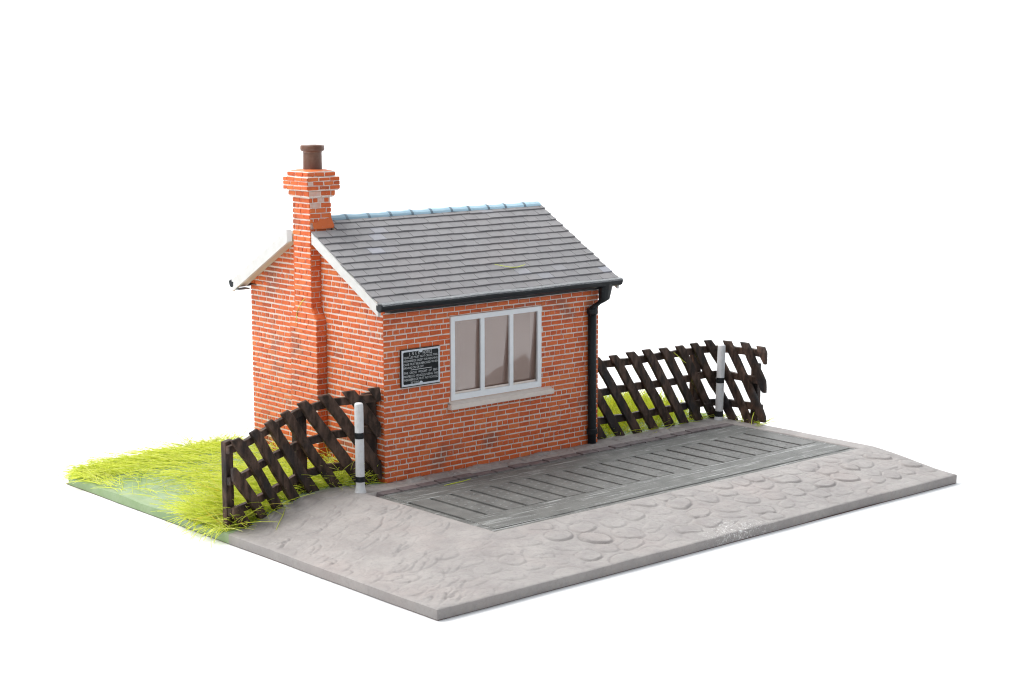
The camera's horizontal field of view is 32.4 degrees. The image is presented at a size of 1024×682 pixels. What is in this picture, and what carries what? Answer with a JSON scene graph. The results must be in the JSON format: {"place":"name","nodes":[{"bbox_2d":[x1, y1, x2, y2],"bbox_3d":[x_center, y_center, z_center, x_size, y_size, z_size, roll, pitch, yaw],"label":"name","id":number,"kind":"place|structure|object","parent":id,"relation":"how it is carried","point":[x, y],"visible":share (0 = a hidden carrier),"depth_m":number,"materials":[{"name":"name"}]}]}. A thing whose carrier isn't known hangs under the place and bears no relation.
{"place":"outdoors","nodes":[
{"label":"outdoors","id":0,"kind":"place"},
{"bbox_2d":[48,390,780,547],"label":"grass","id":1,"kind":"structure","parent":0,"point":[205,506],"depth_m":37.00,"materials":[{"name":"green plant"}]},
{"bbox_2d":[0,0,1023,681],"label":"backdrop","id":2,"kind":"structure","parent":0,"point":[820,202],"depth_m":69.06,"materials":[{"name":"white paper"}]},
{"bbox_2d":[67,395,956,620],"bbox_3d":[-0.033,2.793,37.719,14.360,0.536,12.722,-8,12,-41],"label":"model base","id":3,"kind":"object","parent":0,"point":[370,542],"visible":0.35,"depth_m":33.06,"materials":[{"name":"stone"}]},
{"bbox_2d":[221,387,381,528],"bbox_3d":[-4.221,2.265,34.591,0.862,2.350,3.941,8,12,42],"label":"slat fence","id":4,"kind":"object","parent":3,"relation":"on","point":[297,451],"visible":0.94,"depth_m":34.73,"materials":[{"name":"brown wood"}]},
{"bbox_2d":[354,402,365,492],"bbox_3d":[-3.019,2.139,34.977,0.255,1.850,0.253,-8,12,-41],"label":"marker post","id":5,"kind":"object","parent":3,"relation":"on","point":[359,447],"visible":1,"depth_m":34.91,"materials":[{"name":"white paint"}]},
{"bbox_2d":[229,144,622,482],"bbox_3d":[-1.905,-1.015,38.999,6.781,6.795,5.584,-8,12,-41],"label":"brick hut","id":6,"kind":"object","parent":3,"relation":"on","point":[376,292],"visible":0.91,"depth_m":37.35,"materials":[{"name":"brick"}]},
{"bbox_2d":[400,345,439,387],"bbox_3d":[-1.878,0.525,36.018,1.013,0.777,0.052,-8,12,-41],"label":"notice board","id":7,"kind":"object","parent":6,"relation":"attached to","point":[419,366],"visible":1,"depth_m":35.99,"materials":[{"name":"black metal"}]},
{"bbox_2d":[448,305,553,409],"bbox_3d":[-0.311,0.304,37.549,2.920,1.960,0.440,-8,12,-41],"label":"window","id":8,"kind":"structure","parent":6,"relation":"in","point":[535,311],"depth_m":37.56,"materials":[{"name":"beige plastic"}]},
{"bbox_2d":[379,425,854,531],"bbox_3d":[2.504,2.849,36.908,10.660,0.273,3.540,-8,12,-41],"label":"weighbridge","id":9,"kind":"object","parent":3,"relation":"on","point":[504,500],"visible":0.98,"depth_m":36.40,"materials":[{"name":"grey metal"}]},
{"bbox_2d":[597,340,767,439],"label":"slat fence","id":10,"kind":"object","parent":3,"relation":"on","point":[695,396],"visible":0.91,"depth_m":41.42,"materials":[{"name":"brown wood"}]},
{"bbox_2d":[714,344,725,419],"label":"marker post","id":11,"kind":"object","parent":3,"relation":"on","point":[720,378],"visible":1,"depth_m":42.03,"materials":[{"name":"white paint"}]}
]}

